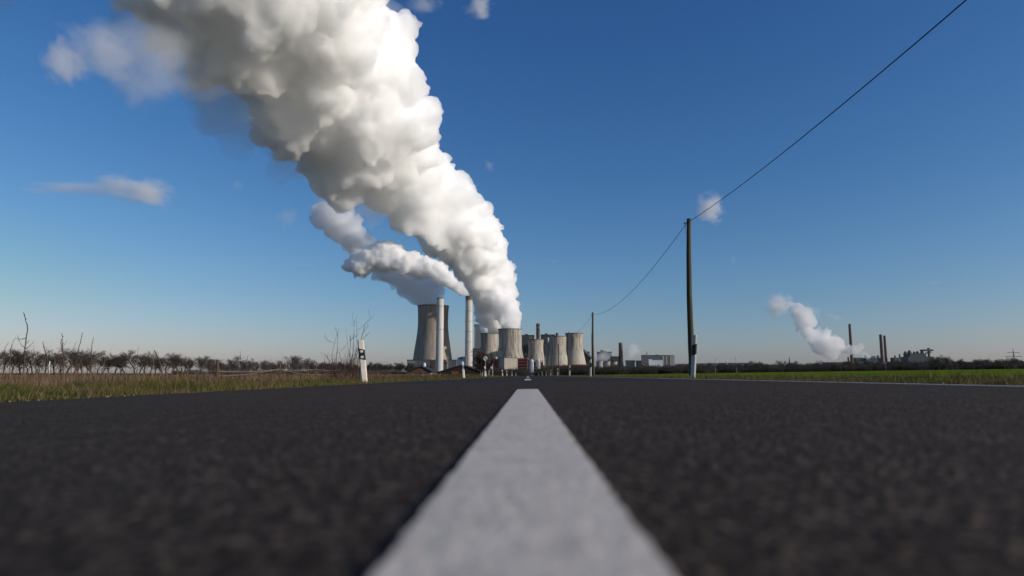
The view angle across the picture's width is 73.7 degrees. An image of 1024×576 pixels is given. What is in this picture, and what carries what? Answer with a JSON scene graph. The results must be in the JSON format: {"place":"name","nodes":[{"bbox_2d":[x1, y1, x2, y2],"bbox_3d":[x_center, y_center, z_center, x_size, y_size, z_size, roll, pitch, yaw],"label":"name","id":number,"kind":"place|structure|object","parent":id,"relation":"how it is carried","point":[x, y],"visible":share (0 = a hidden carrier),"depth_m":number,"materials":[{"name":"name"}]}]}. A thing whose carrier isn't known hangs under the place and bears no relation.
{"place":"outdoors","nodes":[
{"label":"outdoors","id":0,"kind":"place"},
{"bbox_2d":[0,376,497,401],"bbox_3d":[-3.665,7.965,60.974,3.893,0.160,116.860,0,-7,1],"label":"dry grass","id":1,"kind":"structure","parent":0,"point":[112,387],"depth_m":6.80,"materials":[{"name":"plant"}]},
{"bbox_2d":[0,373,501,386],"bbox_3d":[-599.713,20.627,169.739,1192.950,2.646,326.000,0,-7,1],"label":"meadow","id":2,"kind":"structure","parent":0,"point":[411,376],"depth_m":75.51,"materials":[{"name":"plant"}]},
{"bbox_2d":[17,312,34,383],"bbox_3d":[-7.545,0.998,10.623,0.262,1.231,0.488,7,-10,-42],"label":"dead weed","id":3,"kind":"object","parent":2,"relation":"on","point":[25,347],"visible":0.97,"depth_m":10.66,"materials":[{"name":"plant"}]},
{"bbox_2d":[11,349,47,373],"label":"bare tree","id":4,"kind":"object","parent":2,"relation":"on","point":[38,359],"visible":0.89,"depth_m":314.56,"materials":[{"name":"brown plant"}]},
{"bbox_2d":[42,342,48,381],"bbox_3d":[-7.592,1.275,11.119,0.128,0.804,0.248,6,-10,-41],"label":"dead weed","id":5,"kind":"object","parent":2,"relation":"on","point":[47,361],"visible":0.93,"depth_m":11.14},
{"bbox_2d":[215,359,218,378],"bbox_3d":[-12.984,3.744,30.069,0.136,1.187,0.138,0,-5,1],"label":"fence post","id":6,"kind":"object","parent":2,"relation":"on","point":[217,366],"visible":0.72,"depth_m":30.04,"materials":[{"name":"brown wood"}]},
{"bbox_2d":[95,366,341,371],"bbox_3d":[-17.569,5.110,42.577,9.754,0.375,25.081,0,-7,1],"label":"fence wire","id":7,"kind":"object","parent":6,"relation":"attached to","point":[211,371],"visible":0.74,"depth_m":39.51,"materials":[{"name":"metal"}]},
{"bbox_2d":[0,343,454,385],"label":"dry reeds","id":8,"kind":"object","parent":2,"relation":"on","point":[76,376],"visible":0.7,"depth_m":16.42,"materials":[{"name":"plant"}]},
{"bbox_2d":[0,370,491,386],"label":"dry undergrowth","id":9,"kind":"object","parent":2,"relation":"on","point":[238,378],"visible":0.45,"depth_m":27.39,"materials":[{"name":"plant"}]},
{"bbox_2d":[408,366,436,373],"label":"farm shed","id":10,"kind":"structure","parent":2,"relation":"on","point":[426,370],"depth_m":229.42,"materials":[{"name":"brick"}]},
{"bbox_2d":[470,347,495,375],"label":"bare shrub","id":11,"kind":"object","parent":2,"relation":"on","point":[479,359],"visible":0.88,"depth_m":134.10,"materials":[{"name":"brown plant"}]},
{"bbox_2d":[0,372,509,401],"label":"verge grass","id":12,"kind":"structure","parent":0,"point":[11,397],"depth_m":7.52,"materials":[{"name":"plant"}]},
{"bbox_2d":[0,376,1023,575],"bbox_3d":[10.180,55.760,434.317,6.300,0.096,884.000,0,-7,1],"label":"road","id":13,"kind":"structure","parent":0,"point":[720,477],"depth_m":0.61,"materials":[{"name":"asphalt"}]},
{"bbox_2d":[371,389,672,575],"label":"road marking","id":14,"kind":"object","parent":13,"relation":"on","point":[524,491],"visible":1,"depth_m":0.38,"materials":[{"name":"paint"}]},
{"bbox_2d":[573,376,1023,386],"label":"road edge line","id":15,"kind":"object","parent":13,"relation":"on","point":[859,382],"visible":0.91,"depth_m":5.55,"materials":[{"name":"paint"}]},
{"bbox_2d":[0,0,1023,372],"label":"sky","id":16,"kind":"structure","parent":0,"point":[216,179],"materials":[{"name":"blue"}]},
{"bbox_2d":[43,373,1005,398],"bbox_3d":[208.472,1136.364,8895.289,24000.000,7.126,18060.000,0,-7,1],"label":"ground","id":17,"kind":"structure","parent":0,"point":[285,386],"depth_m":23.11,"materials":[{"name":"soil"}]},
{"bbox_2d":[0,350,9,364],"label":"bare tree","id":18,"kind":"object","parent":17,"relation":"on","point":[3,353],"visible":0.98,"depth_m":305.76,"materials":[{"name":"brown plant"}]},
{"bbox_2d":[0,351,18,370],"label":"bare tree","id":19,"kind":"object","parent":17,"relation":"on","point":[6,360],"visible":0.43,"depth_m":317.89,"materials":[{"name":"brown plant"}]},
{"bbox_2d":[0,353,26,372],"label":"bare tree","id":20,"kind":"object","parent":17,"relation":"on","point":[10,365],"visible":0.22,"depth_m":322.54,"materials":[{"name":"brown plant"}]},
{"bbox_2d":[4,347,31,372],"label":"bare tree","id":21,"kind":"object","parent":17,"relation":"on","point":[14,360],"visible":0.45,"depth_m":318.99,"materials":[{"name":"brown plant"}]},
{"bbox_2d":[33,358,46,373],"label":"bare tree","id":22,"kind":"object","parent":17,"relation":"on","point":[38,363],"visible":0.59,"depth_m":326.70,"materials":[{"name":"brown plant"}]},
{"bbox_2d":[36,351,60,373],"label":"bare tree","id":23,"kind":"object","parent":17,"relation":"on","point":[45,367],"visible":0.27,"depth_m":341.13,"materials":[{"name":"brown plant"}]},
{"bbox_2d":[37,350,77,373],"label":"bare tree","id":24,"kind":"object","parent":17,"relation":"on","point":[55,360],"visible":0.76,"depth_m":338.54,"materials":[{"name":"brown plant"}]},
{"bbox_2d":[60,333,66,384],"bbox_3d":[-6.671,1.113,10.143,0.114,0.881,0.355,5,-9,-32],"label":"dead weed","id":25,"kind":"object","parent":17,"relation":"on","point":[62,343],"visible":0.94,"depth_m":10.12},
{"bbox_2d":[50,347,96,373],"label":"bare tree","id":26,"kind":"object","parent":17,"relation":"on","point":[69,355],"visible":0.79,"depth_m":349.88,"materials":[{"name":"brown plant"}]},
{"bbox_2d":[73,333,82,381],"bbox_3d":[-6.751,1.152,10.615,0.079,0.920,0.319,6,-9,-39],"label":"dead weed","id":27,"kind":"object","parent":17,"relation":"on","point":[76,356],"visible":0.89,"depth_m":10.62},
{"bbox_2d":[68,357,88,373],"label":"bare tree","id":28,"kind":"object","parent":17,"relation":"on","point":[83,363],"visible":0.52,"depth_m":355.82,"materials":[{"name":"brown plant"}]},
{"bbox_2d":[73,349,108,373],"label":"bare tree","id":29,"kind":"object","parent":17,"relation":"on","point":[95,356],"visible":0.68,"depth_m":358.45,"materials":[{"name":"brown plant"}]},
{"bbox_2d":[89,337,94,382],"bbox_3d":[-6.249,1.134,10.128,0.058,0.819,0.359,6,-9,-37],"label":"dead weed","id":30,"kind":"object","parent":17,"relation":"on","point":[91,360],"visible":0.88,"depth_m":10.12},
{"bbox_2d":[88,357,112,373],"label":"bare tree","id":31,"kind":"object","parent":17,"relation":"on","point":[101,364],"visible":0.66,"depth_m":390.19,"materials":[{"name":"brown plant"}]},
{"bbox_2d":[96,356,125,373],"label":"bare tree","id":32,"kind":"object","parent":17,"relation":"on","point":[106,363],"visible":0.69,"depth_m":391.26,"materials":[{"name":"brown plant"}]},
{"bbox_2d":[101,352,127,373],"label":"bare tree","id":33,"kind":"object","parent":17,"relation":"on","point":[112,358],"visible":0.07,"depth_m":403.46,"materials":[{"name":"brown plant"}]},
{"bbox_2d":[108,353,130,373],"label":"bare tree","id":34,"kind":"object","parent":17,"relation":"on","point":[119,359],"visible":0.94,"depth_m":390.79,"materials":[{"name":"brown plant"}]},
{"bbox_2d":[114,360,134,371],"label":"bare tree","id":35,"kind":"object","parent":17,"relation":"on","point":[122,364],"visible":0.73,"depth_m":391.56,"materials":[{"name":"brown plant"}]},
{"bbox_2d":[117,350,149,373],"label":"bare tree","id":36,"kind":"object","parent":17,"relation":"on","point":[133,357],"visible":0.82,"depth_m":397.10,"materials":[{"name":"brown plant"}]},
{"bbox_2d":[134,354,157,373],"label":"bare tree","id":37,"kind":"object","parent":17,"relation":"on","point":[146,360],"visible":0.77,"depth_m":412.74,"materials":[{"name":"brown plant"}]},
{"bbox_2d":[138,351,155,373],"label":"bare tree","id":38,"kind":"object","parent":17,"relation":"on","point":[143,354],"visible":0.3,"depth_m":421.47,"materials":[{"name":"brown plant"}]},
{"bbox_2d":[142,356,161,373],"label":"bare tree","id":39,"kind":"object","parent":17,"relation":"on","point":[151,365],"visible":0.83,"depth_m":415.23,"materials":[{"name":"brown plant"}]},
{"bbox_2d":[161,353,184,371],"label":"bare tree","id":40,"kind":"object","parent":17,"relation":"on","point":[171,363],"visible":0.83,"depth_m":421.00,"materials":[{"name":"brown plant"}]},
{"bbox_2d":[165,353,184,369],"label":"bare tree","id":41,"kind":"object","parent":17,"relation":"on","point":[179,358],"visible":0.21,"depth_m":448.49,"materials":[{"name":"brown plant"}]},
{"bbox_2d":[165,356,191,373],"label":"bare tree","id":42,"kind":"object","parent":17,"relation":"on","point":[178,362],"visible":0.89,"depth_m":422.43,"materials":[{"name":"brown plant"}]},
{"bbox_2d":[182,357,195,369],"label":"bare tree","id":43,"kind":"object","parent":17,"relation":"on","point":[189,363],"visible":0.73,"depth_m":451.32,"materials":[{"name":"brown plant"}]},
{"bbox_2d":[192,356,208,370],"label":"bare tree","id":44,"kind":"object","parent":17,"relation":"on","point":[200,363],"visible":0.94,"depth_m":450.88,"materials":[{"name":"brown plant"}]},
{"bbox_2d":[198,356,219,369],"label":"bare tree","id":45,"kind":"object","parent":17,"relation":"on","point":[206,357],"visible":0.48,"depth_m":475.77,"materials":[{"name":"brown plant"}]},
{"bbox_2d":[205,358,224,366],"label":"bare tree","id":46,"kind":"object","parent":17,"relation":"on","point":[213,362],"visible":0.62,"depth_m":478.85,"materials":[{"name":"brown plant"}]},
{"bbox_2d":[225,355,245,370],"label":"bare tree","id":47,"kind":"object","parent":17,"relation":"on","point":[233,361],"visible":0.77,"depth_m":493.02,"materials":[{"name":"brown plant"}]},
{"bbox_2d":[231,360,248,369],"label":"bare tree","id":48,"kind":"object","parent":17,"relation":"on","point":[238,362],"visible":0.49,"depth_m":486.99,"materials":[{"name":"brown plant"}]},
{"bbox_2d":[205,360,342,370],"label":"distant woods","id":49,"kind":"object","parent":17,"relation":"on","point":[272,366],"visible":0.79,"depth_m":458.69,"materials":[{"name":"brown plant"}]},
{"bbox_2d":[173,368,406,373],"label":"distant woods","id":50,"kind":"object","parent":17,"relation":"on","point":[311,371],"visible":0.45,"depth_m":398.56,"materials":[{"name":"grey plant"}]},
{"bbox_2d":[284,355,304,370],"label":"bare tree","id":51,"kind":"object","parent":17,"relation":"on","point":[295,358],"visible":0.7,"depth_m":533.23,"materials":[{"name":"brown plant"}]},
{"bbox_2d":[321,328,350,379],"bbox_3d":[-5.418,2.033,21.186,1.167,1.749,0.887,3,-8,-23],"label":"bare shrub","id":52,"kind":"object","parent":17,"relation":"on","point":[336,372],"visible":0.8,"depth_m":21.00,"materials":[{"name":"plant"}]},
{"bbox_2d":[329,310,373,379],"bbox_3d":[-4.778,1.647,19.977,1.279,2.141,1.231,0,-7,1],"label":"bare shrub","id":53,"kind":"object","parent":17,"relation":"on","point":[351,365],"visible":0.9,"depth_m":19.97,"materials":[{"name":"plant"}]},
{"bbox_2d":[357,340,367,382],"bbox_3d":[-3.492,1.746,15.966,0.152,1.090,0.112,-5,-4,-17],"label":"marker post","id":54,"kind":"object","parent":17,"relation":"on","point":[362,359],"visible":0.95,"depth_m":15.93,"materials":[{"name":"plastic"}]},
{"bbox_2d":[307,362,431,373],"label":"distant woods","id":55,"kind":"object","parent":17,"relation":"on","point":[380,367],"visible":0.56,"depth_m":450.11,"materials":[{"name":"brown plant"}]},
{"bbox_2d":[407,359,456,369],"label":"machine hall","id":56,"kind":"structure","parent":17,"relation":"on","point":[451,363],"depth_m":1495.49,"materials":[{"name":"metal"}]},
{"bbox_2d":[413,304,451,359],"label":"cooling tower","id":57,"kind":"structure","parent":17,"relation":"on","point":[425,346],"depth_m":1623.05,"materials":[{"name":"concrete"}]},
{"bbox_2d":[435,298,443,371],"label":"chimney","id":58,"kind":"object","parent":17,"relation":"on","point":[439,331],"visible":0.98,"depth_m":1397.27,"materials":[{"name":"concrete"}]},
{"bbox_2d":[436,365,486,373],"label":"timber barn","id":59,"kind":"structure","parent":17,"relation":"on","point":[468,369],"depth_m":214.17,"materials":[{"name":"wood"}]},
{"bbox_2d":[457,357,465,365],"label":"filter building","id":60,"kind":"structure","parent":17,"relation":"on","point":[460,359],"depth_m":1295.49,"materials":[{"name":"metal"}]},
{"bbox_2d":[461,361,464,376],"bbox_3d":[-2.914,4.922,40.759,0.152,1.090,0.112,-4,-5,-17],"label":"marker post","id":61,"kind":"object","parent":17,"relation":"on","point":[463,371],"visible":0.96,"depth_m":40.72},
{"bbox_2d":[465,296,472,365],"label":"chimney","id":62,"kind":"object","parent":17,"relation":"on","point":[468,321],"visible":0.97,"depth_m":1417.37,"materials":[{"name":"concrete"}]},
{"bbox_2d":[473,348,483,367],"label":"annexe","id":63,"kind":"structure","parent":17,"relation":"on","point":[475,350],"depth_m":1695.71,"materials":[{"name":"metal"}]},
{"bbox_2d":[474,324,495,347],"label":"boiler house","id":64,"kind":"structure","parent":17,"relation":"on","point":[483,328],"depth_m":1852.44,"materials":[{"name":"concrete"}]},
{"bbox_2d":[480,333,498,365],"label":"cooling tower","id":65,"kind":"structure","parent":17,"relation":"on","point":[489,343],"depth_m":1777.27,"materials":[{"name":"concrete"}]},
{"bbox_2d":[471,365,531,375],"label":"roadside brush undergrowth","id":66,"kind":"object","parent":17,"relation":"on","point":[513,372],"visible":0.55,"depth_m":249.22,"materials":[{"name":"brown plant"}]},
{"bbox_2d":[498,356,517,369],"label":"storage hall","id":67,"kind":"structure","parent":17,"relation":"on","point":[508,362],"depth_m":1185.42,"materials":[{"name":"metal"}]},
{"bbox_2d":[497,328,523,358],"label":"cooling tower","id":68,"kind":"structure","parent":17,"relation":"on","point":[510,342],"depth_m":1574.01,"materials":[{"name":"concrete"}]},
{"bbox_2d":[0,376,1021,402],"bbox_3d":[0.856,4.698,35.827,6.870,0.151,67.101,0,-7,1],"label":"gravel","id":69,"kind":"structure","parent":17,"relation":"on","point":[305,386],"depth_m":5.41,"materials":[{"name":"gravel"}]},
{"bbox_2d":[518,358,529,371],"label":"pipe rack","id":70,"kind":"object","parent":17,"relation":"on","point":[522,363],"visible":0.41,"depth_m":1242.58,"materials":[{"name":"metal"}]},
{"bbox_2d":[522,334,533,357],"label":"boiler house","id":71,"kind":"structure","parent":17,"relation":"on","point":[525,337],"depth_m":2045.17,"materials":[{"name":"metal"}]},
{"bbox_2d":[530,359,533,375],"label":"silo","id":72,"kind":"object","parent":17,"relation":"on","point":[532,364],"visible":0.79,"depth_m":1139.94,"materials":[{"name":"white paint"}]},
{"bbox_2d":[527,339,543,364],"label":"cooling tower","id":73,"kind":"structure","parent":17,"relation":"on","point":[535,349],"depth_m":1726.36,"materials":[{"name":"concrete"}]},
{"bbox_2d":[536,323,539,338],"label":"chimney","id":74,"kind":"object","parent":17,"relation":"on","point":[537,330],"visible":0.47,"depth_m":1994.87,"materials":[{"name":"concrete"}]},
{"bbox_2d":[541,333,554,362],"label":"boiler house","id":75,"kind":"structure","parent":17,"relation":"on","point":[544,336],"depth_m":2043.71,"materials":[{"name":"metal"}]},
{"bbox_2d":[548,336,567,365],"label":"cooling tower","id":76,"kind":"structure","parent":17,"relation":"on","point":[555,341],"depth_m":1871.82,"materials":[{"name":"concrete"}]},
{"bbox_2d":[567,332,568,374],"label":"utility pole","id":77,"kind":"object","parent":17,"relation":"on","point":[568,352],"visible":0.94,"depth_m":119.28,"materials":[{"name":"metal"}]},
{"bbox_2d":[547,0,966,356],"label":"overhead cable","id":78,"kind":"object","parent":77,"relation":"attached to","point":[816,125],"visible":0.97,"depth_m":16.22,"materials":[{"name":"black metal"}]},
{"bbox_2d":[565,333,585,364],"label":"cooling tower","id":79,"kind":"structure","parent":17,"relation":"on","point":[576,354],"depth_m":1949.38,"materials":[{"name":"concrete"}]},
{"bbox_2d":[569,364,588,367],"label":"pipe rack","id":80,"kind":"object","parent":17,"relation":"on","point":[579,365],"visible":0.22,"depth_m":1507.52,"materials":[{"name":"metal"}]},
{"bbox_2d":[583,349,591,363],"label":"conveyor bridge","id":81,"kind":"structure","parent":17,"relation":"on","point":[587,355],"depth_m":2381.00,"materials":[{"name":"metal"}]},
{"bbox_2d":[589,359,591,376],"bbox_3d":[4.558,4.681,39.621,0.118,1.093,0.095,-3,-8,33],"label":"marker post","id":82,"kind":"object","parent":17,"relation":"on","point":[590,364],"visible":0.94,"depth_m":39.61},
{"bbox_2d":[591,312,594,374],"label":"utility pole","id":83,"kind":"object","parent":17,"relation":"on","point":[593,365],"visible":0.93,"depth_m":77.50,"materials":[{"name":"wood"}]},
{"bbox_2d":[596,361,602,367],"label":"building","id":84,"kind":"structure","parent":17,"relation":"on","point":[599,363],"depth_m":2664.63,"materials":[{"name":"concrete"}]},
{"bbox_2d":[597,350,611,365],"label":"turbine hall","id":85,"kind":"structure","parent":17,"relation":"on","point":[604,356],"depth_m":2729.52,"materials":[{"name":"metal"}]},
{"bbox_2d":[611,356,618,365],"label":"turbine hall","id":86,"kind":"structure","parent":17,"relation":"on","point":[615,358],"depth_m":2727.13,"materials":[{"name":"concrete"}]},
{"bbox_2d":[619,343,622,365],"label":"chimney","id":87,"kind":"object","parent":17,"relation":"on","point":[620,353],"visible":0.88,"depth_m":2623.01,"materials":[{"name":"concrete"}]},
{"bbox_2d":[625,360,634,367],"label":"building","id":88,"kind":"structure","parent":17,"relation":"on","point":[630,362],"depth_m":2658.36,"materials":[{"name":"concrete"}]},
{"bbox_2d":[648,359,662,366],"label":"white shed","id":89,"kind":"structure","parent":17,"relation":"on","point":[655,362],"depth_m":2424.78,"materials":[{"name":"metal"}]},
{"bbox_2d":[641,355,674,366],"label":"long hall","id":90,"kind":"structure","parent":17,"relation":"on","point":[668,360],"depth_m":2574.85,"materials":[{"name":"metal"}]},
{"bbox_2d":[684,218,693,375],"bbox_3d":[8.085,0.523,31.004,0.311,7.520,0.298,-6,-9,40],"label":"utility pole","id":91,"kind":"object","parent":17,"relation":"on","point":[690,327],"visible":0.86,"depth_m":30.95,"materials":[{"name":"brown wood"}]},
{"bbox_2d":[691,335,696,376],"bbox_3d":[4.216,1.627,15.806,0.118,1.093,0.095,0,-6,34],"label":"marker post","id":92,"kind":"object","parent":17,"relation":"on","point":[693,355],"visible":0.94,"depth_m":15.78,"materials":[{"name":"plastic"}]},
{"bbox_2d":[538,368,1023,385],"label":"verge grass","id":93,"kind":"structure","parent":17,"relation":"on","point":[960,378],"depth_m":7.10,"materials":[{"name":"plant"}]},
{"bbox_2d":[607,358,1023,372],"bbox_3d":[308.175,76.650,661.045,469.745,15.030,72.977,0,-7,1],"label":"distant woods","id":94,"kind":"object","parent":17,"relation":"on","point":[879,367],"visible":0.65,"depth_m":639.57,"materials":[{"name":"brown plant"}]},
{"bbox_2d":[848,324,853,363],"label":"chimney","id":95,"kind":"object","parent":17,"relation":"on","point":[850,346],"visible":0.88,"depth_m":4235.00,"materials":[{"name":"concrete"}]},
{"bbox_2d":[822,355,889,365],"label":"process hall","id":96,"kind":"structure","parent":17,"relation":"on","point":[872,360],"depth_m":4292.72,"materials":[{"name":"grey metal"}]},
{"bbox_2d":[879,334,883,363],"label":"chimney","id":97,"kind":"object","parent":17,"relation":"on","point":[881,349],"visible":0.65,"depth_m":4228.47,"materials":[{"name":"concrete"}]},
{"bbox_2d":[883,336,887,360],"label":"chimney","id":98,"kind":"object","parent":17,"relation":"on","point":[885,349],"visible":0.6,"depth_m":4288.07,"materials":[{"name":"concrete"}]},
{"bbox_2d":[890,354,901,361],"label":"conveyor house","id":99,"kind":"structure","parent":17,"relation":"on","point":[894,359],"depth_m":4248.84,"materials":[{"name":"grey metal"}]},
{"bbox_2d":[901,348,934,363],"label":"process tower block","id":100,"kind":"structure","parent":17,"relation":"on","point":[909,355],"depth_m":4286.81,"materials":[{"name":"grey metal"}]},
{"bbox_2d":[924,355,940,369],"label":"bare tree","id":101,"kind":"object","parent":17,"relation":"on","point":[936,359],"visible":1,"depth_m":605.43,"materials":[{"name":"brown plant"}]},
{"bbox_2d":[939,356,951,369],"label":"bare tree","id":102,"kind":"object","parent":17,"relation":"on","point":[945,361],"visible":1,"depth_m":598.83,"materials":[{"name":"brown plant"}]},
{"bbox_2d":[998,359,1009,368],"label":"bare tree","id":103,"kind":"object","parent":17,"relation":"on","point":[1005,362],"visible":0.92,"depth_m":606.97,"materials":[{"name":"brown plant"}]},
{"bbox_2d":[1008,358,1019,368],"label":"bare tree","id":104,"kind":"object","parent":17,"relation":"on","point":[1013,362],"visible":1,"depth_m":549.04,"materials":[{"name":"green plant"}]},
{"bbox_2d":[545,337,548,364],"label":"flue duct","id":105,"kind":"object","parent":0,"point":[547,339],"visible":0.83,"depth_m":2019.48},
{"bbox_2d":[675,363,770,372],"bbox_3d":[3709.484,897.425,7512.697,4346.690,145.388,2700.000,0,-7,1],"label":"hill","id":106,"kind":"structure","parent":0,"point":[742,364],"depth_m":7299.13,"materials":[{"name":"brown plant"}]},
{"bbox_2d":[579,376,1023,385],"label":"dry grass","id":107,"kind":"structure","parent":0,"point":[793,379],"depth_m":6.88,"materials":[{"name":"plant"}]},
{"bbox_2d":[610,369,1023,377],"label":"field","id":108,"kind":"structure","parent":0,"point":[945,372],"depth_m":38.05,"materials":[{"name":"plant"}]},
{"bbox_2d":[530,363,713,375],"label":"roadside brush undergrowth","id":109,"kind":"object","parent":108,"relation":"on","point":[621,369],"visible":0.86,"depth_m":291.20,"materials":[{"name":"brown plant"}]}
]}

